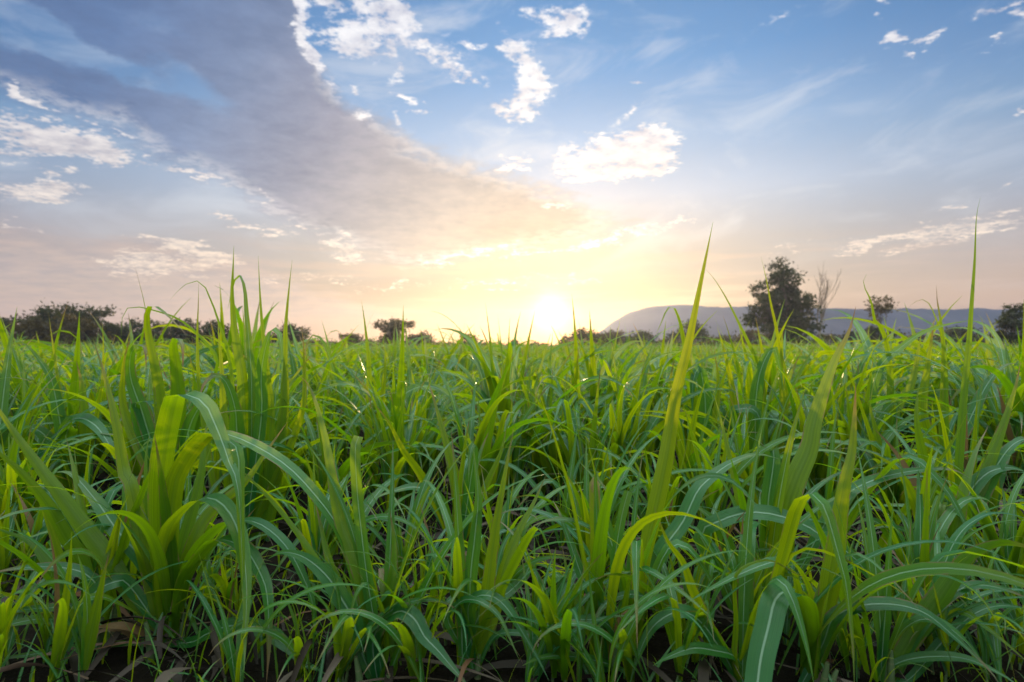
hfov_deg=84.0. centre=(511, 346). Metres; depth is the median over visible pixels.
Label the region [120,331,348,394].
sugarcane plant
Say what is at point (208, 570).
sugarcane shoot
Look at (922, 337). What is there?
bush
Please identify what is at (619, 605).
sugarcane shoot
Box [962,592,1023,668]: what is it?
sugarcane shoot
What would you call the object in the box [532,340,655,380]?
sugarcane plant
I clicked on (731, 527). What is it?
sugarcane shoot
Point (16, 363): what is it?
sugarcane plant
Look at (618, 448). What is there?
sugarcane plant
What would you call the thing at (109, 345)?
sugarcane plant
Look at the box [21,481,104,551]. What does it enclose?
sugarcane shoot
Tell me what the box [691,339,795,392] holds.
sugarcane plant
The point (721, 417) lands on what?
sugarcane plant
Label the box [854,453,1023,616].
sugarcane plant
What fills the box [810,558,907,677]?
sugarcane shoot
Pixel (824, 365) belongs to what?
sugarcane plant
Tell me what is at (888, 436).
sugarcane plant
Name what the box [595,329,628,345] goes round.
tree
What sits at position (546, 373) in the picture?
sugarcane plant
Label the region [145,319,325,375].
sugarcane plant
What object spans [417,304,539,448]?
sugarcane plant
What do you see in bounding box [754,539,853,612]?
sugarcane shoot
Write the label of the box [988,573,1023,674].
sugarcane shoot
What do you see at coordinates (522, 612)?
sugarcane shoot
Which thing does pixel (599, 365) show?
sugarcane plant
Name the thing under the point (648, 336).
bush
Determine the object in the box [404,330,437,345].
tree
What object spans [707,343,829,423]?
sugarcane plant
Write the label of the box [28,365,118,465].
sugarcane plant
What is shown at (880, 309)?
tree
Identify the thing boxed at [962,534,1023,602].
sugarcane shoot
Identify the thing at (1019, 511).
sugarcane plant
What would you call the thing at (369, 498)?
sugarcane plant
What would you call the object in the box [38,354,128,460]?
sugarcane plant
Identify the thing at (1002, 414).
sugarcane plant
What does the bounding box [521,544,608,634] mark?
sugarcane shoot
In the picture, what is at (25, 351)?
sugarcane plant
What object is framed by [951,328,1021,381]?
sugarcane plant
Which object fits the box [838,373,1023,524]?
sugarcane plant
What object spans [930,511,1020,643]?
sugarcane shoot
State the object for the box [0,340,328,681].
sugarcane plant
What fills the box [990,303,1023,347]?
tree
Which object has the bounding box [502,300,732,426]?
sugarcane plant
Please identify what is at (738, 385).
sugarcane plant
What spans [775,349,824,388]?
sugarcane plant
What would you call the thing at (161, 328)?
tree
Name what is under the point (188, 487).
sugarcane plant
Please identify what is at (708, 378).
sugarcane plant
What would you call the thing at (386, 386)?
sugarcane plant
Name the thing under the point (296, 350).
sugarcane plant
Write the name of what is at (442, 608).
sugarcane shoot
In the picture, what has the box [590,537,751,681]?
sugarcane shoot
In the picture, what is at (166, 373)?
sugarcane plant
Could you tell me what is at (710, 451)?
sugarcane plant
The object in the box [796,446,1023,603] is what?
sugarcane plant
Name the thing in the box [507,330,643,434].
sugarcane plant
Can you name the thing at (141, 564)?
sugarcane shoot
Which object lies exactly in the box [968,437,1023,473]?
sugarcane plant
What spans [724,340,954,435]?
sugarcane plant
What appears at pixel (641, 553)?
sugarcane plant
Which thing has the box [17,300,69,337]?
tree
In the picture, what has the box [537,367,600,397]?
sugarcane plant
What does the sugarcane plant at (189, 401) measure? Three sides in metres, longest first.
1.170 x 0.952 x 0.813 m
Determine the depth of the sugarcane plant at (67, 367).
4.68 m
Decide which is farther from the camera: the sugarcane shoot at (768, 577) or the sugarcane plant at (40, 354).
the sugarcane plant at (40, 354)
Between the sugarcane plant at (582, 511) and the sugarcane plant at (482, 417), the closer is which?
the sugarcane plant at (582, 511)
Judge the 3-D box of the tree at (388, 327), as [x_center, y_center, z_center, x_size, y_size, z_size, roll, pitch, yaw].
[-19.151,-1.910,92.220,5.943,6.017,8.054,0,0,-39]
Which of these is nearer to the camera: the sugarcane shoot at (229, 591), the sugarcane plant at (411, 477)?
the sugarcane shoot at (229, 591)
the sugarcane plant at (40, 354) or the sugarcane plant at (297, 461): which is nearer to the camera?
the sugarcane plant at (297, 461)
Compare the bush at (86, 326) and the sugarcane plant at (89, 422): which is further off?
the bush at (86, 326)
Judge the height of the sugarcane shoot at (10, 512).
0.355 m
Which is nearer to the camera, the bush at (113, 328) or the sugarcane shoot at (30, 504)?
the sugarcane shoot at (30, 504)
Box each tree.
[0,315,19,340]
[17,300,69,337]
[49,301,122,344]
[115,316,167,344]
[142,317,183,344]
[164,318,202,346]
[192,320,238,344]
[271,323,311,344]
[338,329,362,345]
[370,318,415,345]
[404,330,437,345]
[455,334,479,344]
[560,327,607,345]
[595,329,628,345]
[663,318,711,347]
[739,256,827,345]
[801,262,840,338]
[863,295,898,338]
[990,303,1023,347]
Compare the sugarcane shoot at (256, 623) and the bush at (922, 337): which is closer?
the sugarcane shoot at (256, 623)
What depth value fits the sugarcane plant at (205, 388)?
3.42 m
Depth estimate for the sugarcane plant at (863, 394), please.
3.81 m
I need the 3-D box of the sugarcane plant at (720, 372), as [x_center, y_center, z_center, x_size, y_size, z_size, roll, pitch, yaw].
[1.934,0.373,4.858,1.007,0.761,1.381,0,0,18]
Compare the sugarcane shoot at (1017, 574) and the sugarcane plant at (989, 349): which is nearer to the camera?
the sugarcane shoot at (1017, 574)
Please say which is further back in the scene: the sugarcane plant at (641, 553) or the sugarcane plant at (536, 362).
the sugarcane plant at (536, 362)
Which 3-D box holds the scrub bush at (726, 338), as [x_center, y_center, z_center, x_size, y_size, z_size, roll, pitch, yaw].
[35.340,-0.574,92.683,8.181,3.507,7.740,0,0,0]
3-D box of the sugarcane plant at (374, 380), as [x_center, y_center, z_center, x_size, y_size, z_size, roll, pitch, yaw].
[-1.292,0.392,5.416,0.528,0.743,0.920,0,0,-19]
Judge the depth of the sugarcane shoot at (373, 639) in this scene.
1.32 m
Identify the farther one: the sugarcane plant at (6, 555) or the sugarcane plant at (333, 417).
the sugarcane plant at (333, 417)
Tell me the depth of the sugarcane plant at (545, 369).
5.11 m
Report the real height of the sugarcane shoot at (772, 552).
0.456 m
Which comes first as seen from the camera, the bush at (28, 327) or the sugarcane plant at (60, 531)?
the sugarcane plant at (60, 531)
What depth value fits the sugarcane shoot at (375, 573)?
1.52 m
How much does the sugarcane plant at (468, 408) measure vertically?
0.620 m
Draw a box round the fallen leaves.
[0,437,1023,681]
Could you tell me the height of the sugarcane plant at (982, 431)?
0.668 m
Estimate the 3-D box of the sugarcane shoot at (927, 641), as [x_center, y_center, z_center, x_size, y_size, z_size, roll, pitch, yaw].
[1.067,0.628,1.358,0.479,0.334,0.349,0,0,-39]
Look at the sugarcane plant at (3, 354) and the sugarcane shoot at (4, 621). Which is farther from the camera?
the sugarcane plant at (3, 354)
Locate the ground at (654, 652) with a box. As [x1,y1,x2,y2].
[0,414,1023,681]
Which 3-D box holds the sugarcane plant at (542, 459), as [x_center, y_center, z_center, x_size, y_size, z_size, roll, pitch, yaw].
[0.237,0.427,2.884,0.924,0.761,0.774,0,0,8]
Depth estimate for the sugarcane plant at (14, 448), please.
1.96 m
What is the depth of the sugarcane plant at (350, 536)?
1.33 m
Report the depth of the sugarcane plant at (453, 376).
5.56 m
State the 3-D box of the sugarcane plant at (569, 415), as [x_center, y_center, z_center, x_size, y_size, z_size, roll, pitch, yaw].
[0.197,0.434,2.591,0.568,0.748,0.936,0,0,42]
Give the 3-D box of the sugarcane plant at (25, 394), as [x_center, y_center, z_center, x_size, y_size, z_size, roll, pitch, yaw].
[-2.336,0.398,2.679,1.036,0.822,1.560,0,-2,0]
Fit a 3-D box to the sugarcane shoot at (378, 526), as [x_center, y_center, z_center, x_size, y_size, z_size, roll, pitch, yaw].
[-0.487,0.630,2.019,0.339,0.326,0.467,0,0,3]
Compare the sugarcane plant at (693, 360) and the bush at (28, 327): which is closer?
the sugarcane plant at (693, 360)
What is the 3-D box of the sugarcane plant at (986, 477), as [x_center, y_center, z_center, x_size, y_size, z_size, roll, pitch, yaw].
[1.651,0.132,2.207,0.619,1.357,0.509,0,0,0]
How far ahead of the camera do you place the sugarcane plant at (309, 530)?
1.71 m
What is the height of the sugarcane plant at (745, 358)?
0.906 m
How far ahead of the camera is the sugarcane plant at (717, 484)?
2.08 m
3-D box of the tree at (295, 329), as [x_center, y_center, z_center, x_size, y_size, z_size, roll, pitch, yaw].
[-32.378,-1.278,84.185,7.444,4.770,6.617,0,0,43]
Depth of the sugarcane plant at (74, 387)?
2.81 m
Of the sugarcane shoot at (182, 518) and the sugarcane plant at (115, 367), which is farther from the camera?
the sugarcane plant at (115, 367)
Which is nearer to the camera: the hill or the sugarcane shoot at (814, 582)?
the sugarcane shoot at (814, 582)
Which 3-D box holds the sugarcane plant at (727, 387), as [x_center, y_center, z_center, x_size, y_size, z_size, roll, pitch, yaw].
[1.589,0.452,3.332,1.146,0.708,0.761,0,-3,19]
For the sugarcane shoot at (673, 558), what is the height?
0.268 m
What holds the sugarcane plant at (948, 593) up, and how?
on the ground at (654, 652)
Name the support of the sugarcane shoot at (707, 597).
on the ground at (654, 652)
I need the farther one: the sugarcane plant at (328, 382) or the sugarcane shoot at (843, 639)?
the sugarcane plant at (328, 382)
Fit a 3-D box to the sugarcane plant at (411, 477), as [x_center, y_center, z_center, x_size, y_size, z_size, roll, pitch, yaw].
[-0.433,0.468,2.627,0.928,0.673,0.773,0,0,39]
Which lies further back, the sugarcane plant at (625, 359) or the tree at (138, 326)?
the tree at (138, 326)
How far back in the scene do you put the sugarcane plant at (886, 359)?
2.76 m
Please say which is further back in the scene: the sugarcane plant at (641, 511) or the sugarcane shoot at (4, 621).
the sugarcane plant at (641, 511)
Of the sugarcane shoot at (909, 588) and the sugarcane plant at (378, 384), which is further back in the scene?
the sugarcane plant at (378, 384)
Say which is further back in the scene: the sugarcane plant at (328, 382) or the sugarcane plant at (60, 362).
the sugarcane plant at (60, 362)
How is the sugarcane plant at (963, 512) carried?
on the ground at (654, 652)
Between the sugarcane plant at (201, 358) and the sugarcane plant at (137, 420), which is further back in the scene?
the sugarcane plant at (201, 358)
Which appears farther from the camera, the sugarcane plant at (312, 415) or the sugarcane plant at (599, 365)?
the sugarcane plant at (599, 365)
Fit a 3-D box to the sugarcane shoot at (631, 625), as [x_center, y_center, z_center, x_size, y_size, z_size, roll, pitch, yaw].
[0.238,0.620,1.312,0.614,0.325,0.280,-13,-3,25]
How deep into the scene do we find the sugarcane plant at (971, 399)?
3.77 m
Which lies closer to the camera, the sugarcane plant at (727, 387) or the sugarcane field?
the sugarcane plant at (727, 387)
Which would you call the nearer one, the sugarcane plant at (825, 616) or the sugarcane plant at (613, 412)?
the sugarcane plant at (825, 616)
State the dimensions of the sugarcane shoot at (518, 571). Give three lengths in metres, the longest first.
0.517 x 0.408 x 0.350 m
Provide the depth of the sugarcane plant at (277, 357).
5.52 m
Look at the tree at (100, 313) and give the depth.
73.58 m
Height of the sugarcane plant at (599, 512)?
0.713 m
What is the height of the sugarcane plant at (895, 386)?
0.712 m
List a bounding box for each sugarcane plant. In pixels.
[0,303,137,418]
[0,309,152,469]
[0,340,184,386]
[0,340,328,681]
[0,341,42,357]
[0,344,87,372]
[0,398,85,523]
[0,399,107,480]
[0,418,95,571]
[0,435,148,653]
[0,439,143,527]
[0,460,113,591]
[0,463,205,612]
[2,312,116,506]
[4,369,218,486]
[8,332,71,386]
[9,312,119,487]
[10,325,212,406]
[10,336,93,384]
[11,362,189,490]
[12,351,70,392]
[13,347,96,419]
[14,333,169,472]
[18,346,169,475]
[21,305,203,403]
[21,332,166,397]
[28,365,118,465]
[36,354,168,374]
[37,390,205,431]
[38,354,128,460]
[62,345,243,417]
[84,350,191,390]
[86,431,263,535]
[100,349,342,493]
[110,387,327,520]
[111,391,352,526]
[116,363,228,420]
[118,261,236,505]
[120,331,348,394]
[138,285,282,380]
[140,332,329,396]
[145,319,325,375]
[152,313,348,409]
[159,353,211,380]
[164,332,280,427]
[169,346,208,390]
[174,250,306,545]
[182,357,364,437]
[184,320,382,458]
[186,323,337,362]
[192,447,427,604]
[204,380,487,495]
[205,374,571,681]
[227,338,377,462]
[247,432,409,578]
[252,310,458,526]
[256,308,439,461]
[274,327,356,394]
[289,360,454,468]
[289,372,372,487]
[298,385,375,450]
[302,341,398,405]
[305,300,464,495]
[309,374,358,426]
[314,372,376,444]
[317,384,522,515]
[338,338,425,427]
[338,370,480,477]
[345,364,448,414]
[346,355,399,392]
[346,359,398,407]
[362,366,414,411]
[362,381,545,568]
[368,384,477,481]
[372,323,480,426]
[372,354,444,397]
[385,359,477,417]
[386,331,470,405]
[389,356,480,434]
[392,353,607,526]
[395,373,468,418]
[398,429,576,679]
[399,467,589,584]
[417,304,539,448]
[417,334,636,506]
[419,312,600,393]
[419,362,478,415]
[431,386,483,425]
[437,382,481,413]
[437,389,483,437]
[441,359,629,491]
[442,359,517,396]
[444,361,498,425]
[464,358,657,502]
[480,424,727,562]
[483,365,650,517]
[489,346,585,399]
[502,224,777,647]
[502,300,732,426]
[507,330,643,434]
[512,413,737,578]
[517,351,567,393]
[517,388,669,519]
[523,323,683,406]
[524,389,756,678]
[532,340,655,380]
[535,345,750,499]
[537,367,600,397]
[548,360,670,441]
[566,348,677,411]
[568,348,639,377]
[575,429,697,573]
[582,341,755,490]
[585,370,801,528]
[597,315,712,453]
[597,321,813,447]
[597,331,692,385]
[612,395,861,543]
[624,322,686,416]
[630,421,927,681]
[633,300,969,473]
[633,382,874,503]
[652,359,741,412]
[658,307,757,455]
[667,326,757,388]
[670,334,759,400]
[680,355,729,402]
[682,385,801,456]
[684,367,862,462]
[684,385,1023,681]
[690,262,813,491]
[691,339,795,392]
[692,328,851,411]
[693,307,967,628]
[696,359,819,420]
[702,346,816,378]
[705,317,919,410]
[707,341,743,378]
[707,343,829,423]
[708,339,972,503]
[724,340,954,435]
[739,326,1015,389]
[743,400,958,547]
[773,343,1014,509]
[774,383,988,525]
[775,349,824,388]
[776,319,921,366]
[778,365,1014,538]
[780,309,1021,419]
[786,341,893,382]
[792,355,955,434]
[793,335,938,411]
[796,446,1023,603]
[798,449,1023,681]
[811,303,1021,435]
[815,407,1017,595]
[821,308,1023,488]
[824,367,984,437]
[829,322,1020,404]
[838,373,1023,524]
[841,201,1023,564]
[852,274,966,504]
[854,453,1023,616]
[858,299,958,438]
[877,379,983,454]
[878,334,1020,409]
[879,323,1020,420]
[900,286,1014,492]
[907,372,1006,454]
[914,339,1023,498]
[914,379,1008,479]
[930,359,991,455]
[931,399,968,439]
[936,345,1018,381]
[947,425,1023,522]
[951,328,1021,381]
[951,407,1023,424]
[953,314,1017,372]
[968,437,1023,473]
[1008,486,1023,501]
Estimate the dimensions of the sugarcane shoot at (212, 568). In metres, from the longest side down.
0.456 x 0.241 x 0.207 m
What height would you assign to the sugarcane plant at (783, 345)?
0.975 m
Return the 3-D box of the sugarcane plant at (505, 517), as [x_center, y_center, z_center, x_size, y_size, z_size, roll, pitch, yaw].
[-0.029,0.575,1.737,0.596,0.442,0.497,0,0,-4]
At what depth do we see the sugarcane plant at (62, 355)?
4.92 m
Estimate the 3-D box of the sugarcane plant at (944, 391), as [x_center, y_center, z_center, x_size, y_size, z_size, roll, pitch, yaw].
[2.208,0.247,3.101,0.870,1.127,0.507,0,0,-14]
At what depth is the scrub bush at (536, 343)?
116.77 m
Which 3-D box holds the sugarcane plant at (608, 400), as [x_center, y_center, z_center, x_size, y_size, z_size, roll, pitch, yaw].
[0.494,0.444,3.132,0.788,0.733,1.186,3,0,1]
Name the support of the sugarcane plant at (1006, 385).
on the ground at (654, 652)
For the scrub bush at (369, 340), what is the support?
on the ground at (654, 652)
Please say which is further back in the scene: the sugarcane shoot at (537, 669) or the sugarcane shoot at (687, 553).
the sugarcane shoot at (687, 553)
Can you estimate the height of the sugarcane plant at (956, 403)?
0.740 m
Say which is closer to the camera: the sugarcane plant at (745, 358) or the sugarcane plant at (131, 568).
the sugarcane plant at (131, 568)
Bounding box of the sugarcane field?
[0,322,1021,391]
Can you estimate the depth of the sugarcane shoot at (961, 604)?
1.35 m
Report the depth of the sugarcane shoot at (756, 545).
1.92 m
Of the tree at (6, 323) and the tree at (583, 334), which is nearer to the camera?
the tree at (6, 323)
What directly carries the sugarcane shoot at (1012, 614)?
on the ground at (654, 652)
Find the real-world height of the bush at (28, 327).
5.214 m
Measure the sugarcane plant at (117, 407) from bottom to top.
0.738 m
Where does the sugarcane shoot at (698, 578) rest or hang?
on the ground at (654, 652)
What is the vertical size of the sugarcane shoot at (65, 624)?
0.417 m
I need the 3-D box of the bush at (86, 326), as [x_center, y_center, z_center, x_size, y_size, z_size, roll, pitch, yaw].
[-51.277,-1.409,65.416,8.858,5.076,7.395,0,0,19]
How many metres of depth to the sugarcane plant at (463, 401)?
4.33 m
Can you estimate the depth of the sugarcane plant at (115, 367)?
3.44 m
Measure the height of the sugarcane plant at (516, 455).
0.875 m
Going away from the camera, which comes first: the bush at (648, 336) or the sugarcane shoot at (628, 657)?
the sugarcane shoot at (628, 657)
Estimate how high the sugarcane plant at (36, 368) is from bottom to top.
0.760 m
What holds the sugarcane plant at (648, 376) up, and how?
on the ground at (654, 652)
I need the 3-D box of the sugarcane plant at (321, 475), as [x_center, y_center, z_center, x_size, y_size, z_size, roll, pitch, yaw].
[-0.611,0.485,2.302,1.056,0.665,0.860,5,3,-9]
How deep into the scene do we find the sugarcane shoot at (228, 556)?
1.88 m
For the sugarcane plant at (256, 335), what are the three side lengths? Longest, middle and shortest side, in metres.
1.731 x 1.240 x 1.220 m
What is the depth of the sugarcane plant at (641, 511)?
1.96 m
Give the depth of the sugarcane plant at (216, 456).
2.49 m
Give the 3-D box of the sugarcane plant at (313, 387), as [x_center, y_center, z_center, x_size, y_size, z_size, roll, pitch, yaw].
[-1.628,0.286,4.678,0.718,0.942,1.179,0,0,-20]
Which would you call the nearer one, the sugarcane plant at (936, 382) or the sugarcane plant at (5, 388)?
the sugarcane plant at (5, 388)
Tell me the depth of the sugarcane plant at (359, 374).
4.56 m
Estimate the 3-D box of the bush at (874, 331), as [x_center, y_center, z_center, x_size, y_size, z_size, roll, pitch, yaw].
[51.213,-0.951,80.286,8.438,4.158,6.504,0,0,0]
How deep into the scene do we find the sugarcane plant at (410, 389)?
2.97 m
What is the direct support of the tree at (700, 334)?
on the ground at (654, 652)
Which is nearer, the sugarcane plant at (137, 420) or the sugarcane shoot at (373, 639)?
the sugarcane shoot at (373, 639)
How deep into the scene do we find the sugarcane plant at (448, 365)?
4.93 m
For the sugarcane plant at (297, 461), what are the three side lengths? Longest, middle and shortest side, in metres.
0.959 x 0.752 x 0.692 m
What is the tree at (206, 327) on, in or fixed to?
on the ground at (654, 652)
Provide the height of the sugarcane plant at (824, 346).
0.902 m
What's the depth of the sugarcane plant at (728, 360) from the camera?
5.82 m
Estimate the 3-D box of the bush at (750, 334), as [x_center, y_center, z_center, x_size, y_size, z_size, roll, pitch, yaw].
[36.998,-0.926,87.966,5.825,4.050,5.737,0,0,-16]
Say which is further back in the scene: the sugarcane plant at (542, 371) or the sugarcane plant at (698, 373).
the sugarcane plant at (542, 371)
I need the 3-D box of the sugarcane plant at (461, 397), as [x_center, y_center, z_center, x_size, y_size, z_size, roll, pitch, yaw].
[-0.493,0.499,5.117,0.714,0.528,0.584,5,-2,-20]
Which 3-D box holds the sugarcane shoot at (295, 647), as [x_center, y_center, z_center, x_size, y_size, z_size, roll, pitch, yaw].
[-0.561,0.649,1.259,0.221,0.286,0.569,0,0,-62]
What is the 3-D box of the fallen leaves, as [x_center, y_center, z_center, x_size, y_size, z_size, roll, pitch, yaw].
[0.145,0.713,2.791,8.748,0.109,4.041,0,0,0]
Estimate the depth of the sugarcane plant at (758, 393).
2.80 m
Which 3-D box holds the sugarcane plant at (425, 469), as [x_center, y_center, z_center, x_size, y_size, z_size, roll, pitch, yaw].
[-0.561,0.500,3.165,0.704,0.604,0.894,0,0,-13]
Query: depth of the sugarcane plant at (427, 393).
3.97 m
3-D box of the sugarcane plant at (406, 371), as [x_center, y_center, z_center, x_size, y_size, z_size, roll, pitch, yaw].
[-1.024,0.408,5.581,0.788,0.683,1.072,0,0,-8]
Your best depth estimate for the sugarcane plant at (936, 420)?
4.09 m
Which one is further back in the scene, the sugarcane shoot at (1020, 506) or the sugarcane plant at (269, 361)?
the sugarcane plant at (269, 361)
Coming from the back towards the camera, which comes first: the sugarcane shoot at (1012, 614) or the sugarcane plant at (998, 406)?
the sugarcane plant at (998, 406)
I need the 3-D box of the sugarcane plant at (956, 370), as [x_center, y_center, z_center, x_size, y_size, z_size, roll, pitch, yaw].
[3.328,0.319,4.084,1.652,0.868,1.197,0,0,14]
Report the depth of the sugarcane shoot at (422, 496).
1.81 m
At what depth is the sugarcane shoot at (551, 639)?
1.26 m
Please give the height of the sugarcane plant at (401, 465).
0.974 m
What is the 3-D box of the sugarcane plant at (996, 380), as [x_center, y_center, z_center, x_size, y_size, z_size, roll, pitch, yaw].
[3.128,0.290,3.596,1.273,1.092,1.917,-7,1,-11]
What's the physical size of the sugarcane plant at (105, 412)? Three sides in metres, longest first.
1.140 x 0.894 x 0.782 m
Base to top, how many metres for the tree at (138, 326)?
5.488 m
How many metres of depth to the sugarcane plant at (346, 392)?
4.14 m
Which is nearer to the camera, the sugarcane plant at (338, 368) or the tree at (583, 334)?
the sugarcane plant at (338, 368)
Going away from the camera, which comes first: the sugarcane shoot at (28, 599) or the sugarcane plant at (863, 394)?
the sugarcane shoot at (28, 599)
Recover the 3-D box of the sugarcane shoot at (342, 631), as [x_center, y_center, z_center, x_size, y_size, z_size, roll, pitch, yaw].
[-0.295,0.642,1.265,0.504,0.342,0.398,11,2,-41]
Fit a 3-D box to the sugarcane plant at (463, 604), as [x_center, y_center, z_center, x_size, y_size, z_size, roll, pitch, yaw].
[-0.122,0.505,1.356,0.405,0.612,0.692,0,0,-33]
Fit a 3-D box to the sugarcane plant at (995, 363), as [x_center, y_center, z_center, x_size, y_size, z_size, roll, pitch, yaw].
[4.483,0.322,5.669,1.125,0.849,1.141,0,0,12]
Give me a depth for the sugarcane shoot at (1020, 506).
1.63 m
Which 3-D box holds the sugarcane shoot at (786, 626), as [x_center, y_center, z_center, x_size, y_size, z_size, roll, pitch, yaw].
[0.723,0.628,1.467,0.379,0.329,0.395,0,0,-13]
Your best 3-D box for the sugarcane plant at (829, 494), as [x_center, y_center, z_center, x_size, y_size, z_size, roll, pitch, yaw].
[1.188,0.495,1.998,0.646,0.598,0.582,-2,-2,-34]
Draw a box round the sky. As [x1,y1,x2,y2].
[0,0,1023,345]
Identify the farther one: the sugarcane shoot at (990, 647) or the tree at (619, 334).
the tree at (619, 334)
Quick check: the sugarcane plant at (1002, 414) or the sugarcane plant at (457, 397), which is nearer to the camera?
the sugarcane plant at (1002, 414)
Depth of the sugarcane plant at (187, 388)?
4.41 m
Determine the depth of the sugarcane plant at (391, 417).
2.68 m
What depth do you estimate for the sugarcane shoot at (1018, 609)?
1.37 m
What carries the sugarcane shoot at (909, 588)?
on the ground at (654, 652)
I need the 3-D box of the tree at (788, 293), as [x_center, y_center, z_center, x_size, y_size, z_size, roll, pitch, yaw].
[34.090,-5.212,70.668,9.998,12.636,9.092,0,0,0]
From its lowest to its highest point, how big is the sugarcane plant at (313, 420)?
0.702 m
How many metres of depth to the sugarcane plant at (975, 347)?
4.16 m
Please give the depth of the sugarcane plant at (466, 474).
2.03 m
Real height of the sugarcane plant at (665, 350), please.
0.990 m
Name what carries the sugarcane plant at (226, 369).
on the ground at (654, 652)
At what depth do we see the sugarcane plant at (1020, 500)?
2.00 m
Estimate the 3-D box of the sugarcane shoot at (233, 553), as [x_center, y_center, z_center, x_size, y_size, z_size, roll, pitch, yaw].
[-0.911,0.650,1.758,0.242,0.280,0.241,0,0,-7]
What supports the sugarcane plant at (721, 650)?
on the ground at (654, 652)
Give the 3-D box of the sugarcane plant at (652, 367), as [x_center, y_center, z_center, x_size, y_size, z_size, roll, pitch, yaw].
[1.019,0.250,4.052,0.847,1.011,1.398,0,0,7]
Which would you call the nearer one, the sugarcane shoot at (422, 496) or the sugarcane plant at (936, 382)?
the sugarcane shoot at (422, 496)
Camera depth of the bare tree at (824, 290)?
73.83 m
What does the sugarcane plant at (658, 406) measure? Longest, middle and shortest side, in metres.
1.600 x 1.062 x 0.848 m
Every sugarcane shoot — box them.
[0,477,118,589]
[0,525,228,681]
[0,535,89,665]
[0,569,79,666]
[1,574,112,664]
[2,487,34,541]
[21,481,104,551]
[42,483,277,636]
[148,573,333,659]
[179,486,193,530]
[184,549,375,681]
[187,527,278,617]
[194,522,262,589]
[196,526,285,620]
[197,534,224,587]
[209,509,266,570]
[209,556,363,681]
[239,534,389,676]
[269,546,473,681]
[297,568,358,629]
[306,536,519,655]
[306,551,466,681]
[330,437,492,591]
[333,569,413,628]
[343,478,417,552]
[376,501,492,645]
[397,506,493,603]
[402,527,580,651]
[418,529,589,632]
[472,545,686,681]
[477,547,642,681]
[483,550,741,681]
[519,563,683,621]
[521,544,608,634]
[530,556,712,681]
[587,525,753,669]
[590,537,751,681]
[623,490,795,599]
[625,519,823,669]
[637,515,757,590]
[652,548,682,616]
[665,516,729,621]
[689,486,870,605]
[692,531,874,653]
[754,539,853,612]
[755,492,808,559]
[758,524,955,625]
[785,541,853,656]
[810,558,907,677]
[869,523,1023,681]
[892,554,1023,671]
[910,578,1001,681]
[916,580,1023,638]
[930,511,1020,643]
[957,517,1022,625]
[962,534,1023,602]
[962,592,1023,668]
[965,538,986,580]
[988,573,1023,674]
[992,504,1023,525]
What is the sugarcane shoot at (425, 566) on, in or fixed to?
on the ground at (654, 652)
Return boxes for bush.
[0,310,55,346]
[30,312,116,348]
[94,323,134,345]
[357,337,381,345]
[525,340,552,345]
[623,329,659,345]
[703,333,744,347]
[731,329,765,346]
[809,331,841,345]
[826,329,870,346]
[851,325,905,346]
[895,332,936,344]
[933,325,991,346]
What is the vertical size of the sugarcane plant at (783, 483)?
0.930 m
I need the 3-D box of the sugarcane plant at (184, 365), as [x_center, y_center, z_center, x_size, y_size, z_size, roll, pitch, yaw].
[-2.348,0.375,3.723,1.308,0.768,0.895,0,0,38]
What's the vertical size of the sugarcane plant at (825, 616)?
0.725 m
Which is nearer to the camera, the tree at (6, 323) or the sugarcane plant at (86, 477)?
the sugarcane plant at (86, 477)
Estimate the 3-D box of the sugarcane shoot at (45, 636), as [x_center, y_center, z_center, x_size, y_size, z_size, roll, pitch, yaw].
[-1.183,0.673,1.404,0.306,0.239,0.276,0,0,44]
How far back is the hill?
678.68 m
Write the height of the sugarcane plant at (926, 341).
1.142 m
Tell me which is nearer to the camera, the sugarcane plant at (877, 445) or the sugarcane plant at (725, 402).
the sugarcane plant at (877, 445)
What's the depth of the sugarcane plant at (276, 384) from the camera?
2.71 m
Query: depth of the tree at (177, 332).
83.26 m
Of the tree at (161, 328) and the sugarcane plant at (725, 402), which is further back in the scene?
the tree at (161, 328)
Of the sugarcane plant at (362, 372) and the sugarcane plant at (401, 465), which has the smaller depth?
the sugarcane plant at (401, 465)
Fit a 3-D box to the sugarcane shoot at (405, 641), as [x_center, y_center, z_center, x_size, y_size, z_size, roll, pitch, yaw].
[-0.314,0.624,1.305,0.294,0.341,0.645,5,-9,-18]
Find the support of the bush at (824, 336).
on the ground at (654, 652)
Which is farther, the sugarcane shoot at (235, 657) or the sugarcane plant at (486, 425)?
the sugarcane plant at (486, 425)
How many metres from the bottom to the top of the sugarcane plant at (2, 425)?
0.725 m
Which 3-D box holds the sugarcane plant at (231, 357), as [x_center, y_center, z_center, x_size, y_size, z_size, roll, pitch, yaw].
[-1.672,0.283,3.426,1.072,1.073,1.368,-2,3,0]
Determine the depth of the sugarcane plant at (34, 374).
4.82 m
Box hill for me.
[585,305,1022,345]
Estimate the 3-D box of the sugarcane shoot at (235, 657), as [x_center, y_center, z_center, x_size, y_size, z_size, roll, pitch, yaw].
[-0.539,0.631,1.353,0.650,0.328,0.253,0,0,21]
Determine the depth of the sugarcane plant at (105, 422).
3.22 m
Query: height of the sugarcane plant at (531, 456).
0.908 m
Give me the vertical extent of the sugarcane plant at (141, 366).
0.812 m
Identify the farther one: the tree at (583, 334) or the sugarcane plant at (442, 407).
the tree at (583, 334)
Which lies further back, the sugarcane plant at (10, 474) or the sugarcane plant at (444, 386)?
the sugarcane plant at (444, 386)
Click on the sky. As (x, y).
(452, 159)
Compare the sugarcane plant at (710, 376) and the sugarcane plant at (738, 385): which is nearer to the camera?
the sugarcane plant at (738, 385)
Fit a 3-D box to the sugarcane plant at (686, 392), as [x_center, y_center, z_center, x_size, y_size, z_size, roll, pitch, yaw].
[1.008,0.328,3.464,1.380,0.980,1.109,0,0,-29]

